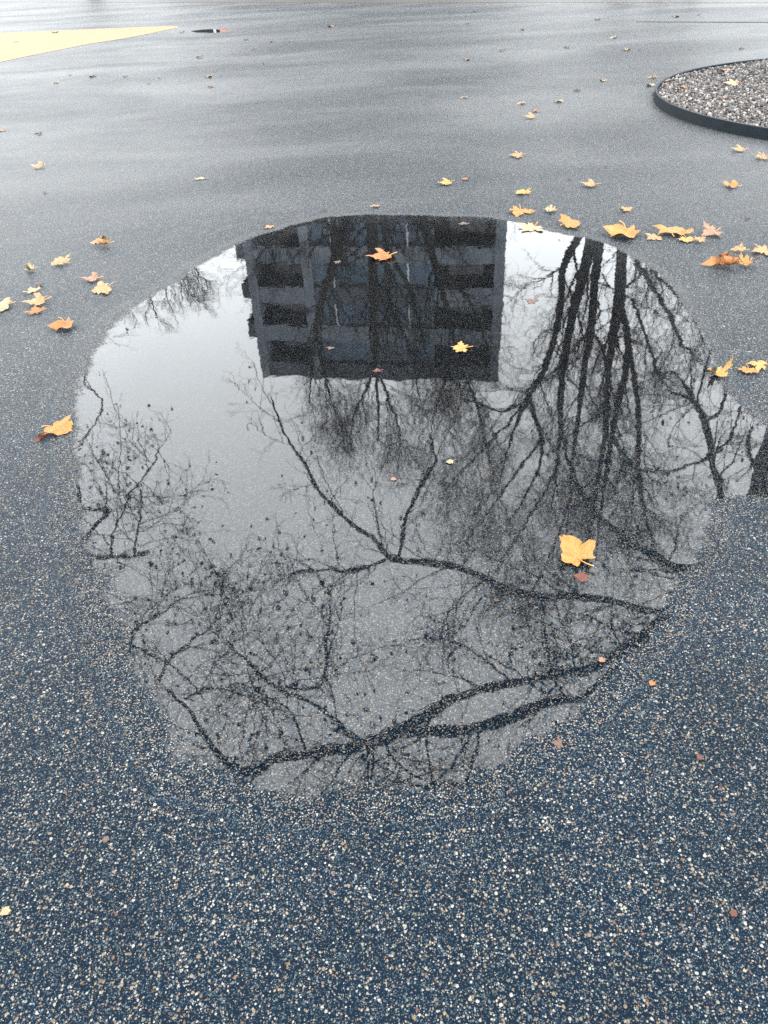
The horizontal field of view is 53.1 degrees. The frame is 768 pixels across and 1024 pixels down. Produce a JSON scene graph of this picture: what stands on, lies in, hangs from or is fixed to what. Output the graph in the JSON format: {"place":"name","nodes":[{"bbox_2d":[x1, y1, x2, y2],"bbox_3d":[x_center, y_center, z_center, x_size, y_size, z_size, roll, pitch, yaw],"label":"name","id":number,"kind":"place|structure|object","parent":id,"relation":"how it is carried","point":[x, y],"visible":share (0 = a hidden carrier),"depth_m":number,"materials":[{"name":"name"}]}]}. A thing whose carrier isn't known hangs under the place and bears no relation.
{"place":"outdoors","nodes":[
{"label":"outdoors","id":0,"kind":"place"},
{"bbox_2d":[0,2,767,1023],"bbox_3d":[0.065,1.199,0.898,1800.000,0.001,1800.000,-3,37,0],"label":"ground","id":1,"kind":"structure","parent":0,"point":[620,880],"depth_m":2.22,"materials":[{"name":"asphalt"}]},
{"bbox_2d":[0,906,10,914],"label":"fallen leaf","id":2,"kind":"object","parent":1,"relation":"on","point":[6,910],"visible":1,"depth_m":1.51,"materials":[{"name":"plant"}]},
{"bbox_2d":[0,297,15,310],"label":"fallen leaf","id":3,"kind":"object","parent":1,"relation":"on","point":[4,305],"visible":1,"depth_m":4.09,"materials":[{"name":"yellow plant"}]},
{"bbox_2d":[25,262,36,269],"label":"fallen leaf","id":4,"kind":"object","parent":1,"relation":"on","point":[30,267],"visible":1,"depth_m":4.56,"materials":[{"name":"yellow plant"}]},
{"bbox_2d":[23,286,39,292],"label":"fallen leaf","id":5,"kind":"object","parent":1,"relation":"on","point":[30,289],"visible":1,"depth_m":4.28,"materials":[{"name":"yellow plant"}]},
{"bbox_2d":[25,305,44,313],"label":"fallen leaf","id":6,"kind":"object","parent":1,"relation":"on","point":[34,309],"visible":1,"depth_m":4.02,"materials":[{"name":"orange plant"}]},
{"bbox_2d":[22,292,51,304],"bbox_3d":[-1.857,-1.144,4.119,0.156,0.020,0.144,-10,46,-7],"label":"fallen leaf","id":7,"kind":"object","parent":1,"relation":"on","point":[38,299],"visible":1,"depth_m":4.11,"materials":[{"name":"yellow plant"}]},
{"bbox_2d":[32,161,44,167],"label":"fallen leaf","id":8,"kind":"object","parent":1,"relation":"on","point":[39,164],"visible":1,"depth_m":6.73,"materials":[{"name":"yellow plant"}]},
{"bbox_2d":[34,432,47,442],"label":"fallen leaf","id":9,"kind":"object","parent":1,"relation":"on","point":[40,436],"visible":1,"depth_m":2.96,"materials":[{"name":"brown plant"}]},
{"bbox_2d":[47,317,73,330],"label":"fallen leaf","id":10,"kind":"object","parent":1,"relation":"on","point":[60,324],"visible":1,"depth_m":3.84,"materials":[{"name":"orange plant"}]},
{"bbox_2d":[50,253,70,265],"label":"fallen leaf","id":11,"kind":"object","parent":1,"relation":"on","point":[60,260],"visible":1,"depth_m":4.62,"materials":[{"name":"yellow plant"}]},
{"bbox_2d":[0,26,177,61],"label":"yellow paint","id":12,"kind":"object","parent":1,"relation":"on","point":[30,43],"visible":1,"depth_m":16.84,"materials":[{"name":"paint"}]},
{"bbox_2d":[81,272,103,281],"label":"fallen leaf","id":13,"kind":"object","parent":1,"relation":"on","point":[93,277],"visible":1,"depth_m":4.37,"materials":[{"name":"plant"}]},
{"bbox_2d":[91,281,111,293],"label":"fallen leaf","id":14,"kind":"object","parent":1,"relation":"on","point":[101,286],"visible":1,"depth_m":4.22,"materials":[{"name":"plant"}]},
{"bbox_2d":[90,236,113,244],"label":"fallen leaf","id":15,"kind":"object","parent":1,"relation":"on","point":[104,240],"visible":1,"depth_m":4.87,"materials":[{"name":"beige plant"}]},
{"bbox_2d":[187,29,233,33],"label":"puddle","id":16,"kind":"object","parent":1,"relation":"on","point":[205,31],"visible":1,"depth_m":16.73,"materials":[{"name":"liquid"}]},
{"bbox_2d":[22,212,767,854],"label":"puddle","id":17,"kind":"object","parent":1,"relation":"on","point":[284,610],"visible":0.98,"depth_m":2.47,"materials":[{"name":"liquid"}]},
{"bbox_2d":[42,415,72,434],"bbox_3d":[-1.277,-0.338,3.016,0.118,0.022,0.121,-19,40,-21],"label":"fallen leaf","id":18,"kind":"object","parent":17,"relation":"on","point":[63,426],"visible":1,"depth_m":3.02,"materials":[{"name":"yellow plant"}]},
{"bbox_2d":[365,248,396,260],"bbox_3d":[-0.009,-1.493,4.453,0.145,0.035,0.156,17,41,25],"label":"fallen leaf","id":19,"kind":"object","parent":17,"relation":"on","point":[381,254],"visible":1,"depth_m":4.45,"materials":[{"name":"orange plant"}]},
{"bbox_2d":[451,341,472,351],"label":"fallen leaf","id":20,"kind":"object","parent":17,"relation":"on","point":[461,346],"visible":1,"depth_m":3.45,"materials":[{"name":"yellow plant"}]},
{"bbox_2d":[518,221,542,231],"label":"fallen leaf","id":21,"kind":"object","parent":17,"relation":"on","point":[529,227],"visible":1,"depth_m":4.78,"materials":[{"name":"yellow plant"}]},
{"bbox_2d":[525,297,538,303],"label":"fallen leaf","id":22,"kind":"object","parent":17,"relation":"on","point":[532,300],"visible":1,"depth_m":3.86,"materials":[{"name":"plant"}]},
{"bbox_2d":[551,736,562,748],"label":"fallen leaf","id":23,"kind":"object","parent":17,"relation":"on","point":[558,742],"visible":1,"depth_m":1.76,"materials":[{"name":"brown plant"}]},
{"bbox_2d":[559,534,595,566],"bbox_3d":[0.570,0.112,2.259,0.124,0.026,0.138,-25,51,-18],"label":"fallen leaf","id":24,"kind":"object","parent":17,"relation":"on","point":[575,550],"visible":1,"depth_m":2.27,"materials":[{"name":"yellow plant"}]},
{"bbox_2d":[573,572,588,581],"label":"fallen leaf","id":25,"kind":"object","parent":17,"relation":"on","point":[581,576],"visible":1,"depth_m":2.21,"materials":[{"name":"brown plant"}]},
{"bbox_2d":[709,356,732,376],"bbox_3d":[1.370,-0.595,3.118,0.088,0.081,0.082,3,37,8],"label":"fallen leaf","id":26,"kind":"object","parent":17,"relation":"on","point":[720,372],"visible":1,"depth_m":3.13,"materials":[{"name":"yellow plant"}]},
{"bbox_2d":[440,178,453,184],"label":"fallen leaf","id":27,"kind":"object","parent":1,"relation":"on","point":[446,182],"visible":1,"depth_m":5.70,"materials":[{"name":"yellow plant"}]},
{"bbox_2d":[511,151,522,157],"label":"fallen leaf","id":28,"kind":"object","parent":1,"relation":"on","point":[517,154],"visible":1,"depth_m":6.32,"materials":[{"name":"yellow plant"}]},
{"bbox_2d":[507,204,535,216],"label":"fallen leaf","id":29,"kind":"object","parent":1,"relation":"on","point":[517,211],"visible":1,"depth_m":5.05,"materials":[{"name":"plant"}]},
{"bbox_2d":[516,187,531,193],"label":"fallen leaf","id":30,"kind":"object","parent":1,"relation":"on","point":[523,191],"visible":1,"depth_m":5.41,"materials":[{"name":"yellow plant"}]},
{"bbox_2d":[524,112,536,117],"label":"fallen leaf","id":31,"kind":"object","parent":1,"relation":"on","point":[531,115],"visible":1,"depth_m":7.54,"materials":[{"name":"plant"}]},
{"bbox_2d":[546,204,556,211],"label":"fallen leaf","id":32,"kind":"object","parent":1,"relation":"on","point":[549,208],"visible":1,"depth_m":5.06,"materials":[{"name":"beige plant"}]},
{"bbox_2d":[558,214,579,227],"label":"fallen leaf","id":33,"kind":"object","parent":1,"relation":"on","point":[568,221],"visible":1,"depth_m":4.79,"materials":[{"name":"plant"}]},
{"bbox_2d":[582,179,599,186],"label":"fallen leaf","id":34,"kind":"object","parent":1,"relation":"on","point":[590,183],"visible":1,"depth_m":5.49,"materials":[{"name":"yellow plant"}]},
{"bbox_2d":[603,220,642,237],"bbox_3d":[1.428,-1.684,4.593,0.209,0.048,0.216,28,47,35],"label":"fallen leaf","id":35,"kind":"object","parent":1,"relation":"on","point":[617,230],"visible":1,"depth_m":4.61,"materials":[{"name":"plant"}]},
{"bbox_2d":[619,206,632,210],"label":"fallen leaf","id":36,"kind":"object","parent":1,"relation":"on","point":[629,208],"visible":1,"depth_m":4.99,"materials":[{"name":"beige plant"}]},
{"bbox_2d":[646,233,661,239],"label":"fallen leaf","id":37,"kind":"object","parent":1,"relation":"on","point":[652,236],"visible":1,"depth_m":4.54,"materials":[{"name":"beige plant"}]},
{"bbox_2d":[636,21,685,21],"bbox_3d":[6.576,-8.608,13.511,4.354,0.001,0.125,19,42,26],"label":"joint line","id":38,"kind":"object","parent":1,"relation":"on","point":[660,21],"visible":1,"depth_m":14.30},
{"bbox_2d":[651,224,693,236],"bbox_3d":[1.717,-1.680,4.569,0.183,0.030,0.177,-13,38,-13],"label":"fallen leaf","id":39,"kind":"object","parent":1,"relation":"on","point":[675,229],"visible":1,"depth_m":4.58,"materials":[{"name":"yellow plant"}]},
{"bbox_2d":[677,235,694,241],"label":"fallen leaf","id":40,"kind":"object","parent":1,"relation":"on","point":[687,239],"visible":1,"depth_m":4.48,"materials":[{"name":"yellow plant"}]},
{"bbox_2d":[694,236,705,241],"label":"fallen leaf","id":41,"kind":"object","parent":1,"relation":"on","point":[700,239],"visible":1,"depth_m":4.45,"materials":[{"name":"beige plant"}]},
{"bbox_2d":[653,58,767,140],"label":"gravel bed","id":42,"kind":"object","parent":1,"relation":"on","point":[741,109],"visible":0.98,"depth_m":7.65,"materials":[{"name":"grey gravel"}]},
{"bbox_2d":[723,79,740,85],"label":"fallen leaf","id":43,"kind":"object","parent":42,"relation":"on","point":[732,82],"visible":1,"depth_m":8.11,"materials":[{"name":"yellow plant"}]},
{"bbox_2d":[702,221,721,236],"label":"fallen leaf","id":44,"kind":"object","parent":1,"relation":"on","point":[709,230],"visible":1,"depth_m":4.54,"materials":[{"name":"plant"}]},
{"bbox_2d":[701,251,740,265],"bbox_3d":[1.808,-1.354,4.102,0.227,0.066,0.086,0,43,4],"label":"fallen leaf","id":45,"kind":"object","parent":1,"relation":"on","point":[725,258],"visible":1,"depth_m":4.12,"materials":[{"name":"orange plant"}]},
{"bbox_2d":[723,180,741,187],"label":"fallen leaf","id":46,"kind":"object","parent":1,"relation":"on","point":[733,183],"visible":1,"depth_m":5.33,"materials":[{"name":"orange plant"}]},
{"bbox_2d":[729,908,736,916],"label":"fallen leaf","id":47,"kind":"object","parent":1,"relation":"on","point":[732,912],"visible":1,"depth_m":1.44,"materials":[{"name":"red plant"}]},
{"bbox_2d":[731,242,747,250],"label":"fallen leaf","id":48,"kind":"object","parent":1,"relation":"on","point":[740,248],"visible":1,"depth_m":4.29,"materials":[{"name":"yellow plant"}]},
{"bbox_2d":[731,145,747,150],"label":"fallen leaf","id":49,"kind":"object","parent":1,"relation":"on","point":[739,148],"visible":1,"depth_m":6.13,"materials":[{"name":"yellow plant"}]},
{"bbox_2d":[738,364,759,372],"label":"fallen leaf","id":50,"kind":"object","parent":1,"relation":"on","point":[746,370],"visible":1,"depth_m":3.16,"materials":[{"name":"orange plant"}]},
{"bbox_2d":[739,253,760,265],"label":"fallen leaf","id":51,"kind":"object","parent":1,"relation":"on","point":[745,261],"visible":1,"depth_m":4.12,"materials":[{"name":"plant"}]},
{"bbox_2d":[746,360,766,370],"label":"fallen leaf","id":52,"kind":"object","parent":1,"relation":"on","point":[759,364],"visible":1,"depth_m":3.19,"materials":[{"name":"yellow plant"}]},
{"bbox_2d":[753,243,767,254],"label":"fallen leaf","id":53,"kind":"object","parent":1,"relation":"on","point":[762,249],"visible":1,"depth_m":4.27,"materials":[{"name":"plant"}]},
{"bbox_2d":[757,152,767,158],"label":"fallen leaf","id":54,"kind":"object","parent":1,"relation":"on","point":[762,156],"visible":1,"depth_m":5.92,"materials":[{"name":"yellow plant"}]},
{"bbox_2d":[0,0,767,2],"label":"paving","id":55,"kind":"structure","parent":0,"point":[462,1],"depth_m":21.73,"materials":[{"name":"grey asphalt"}]}
]}

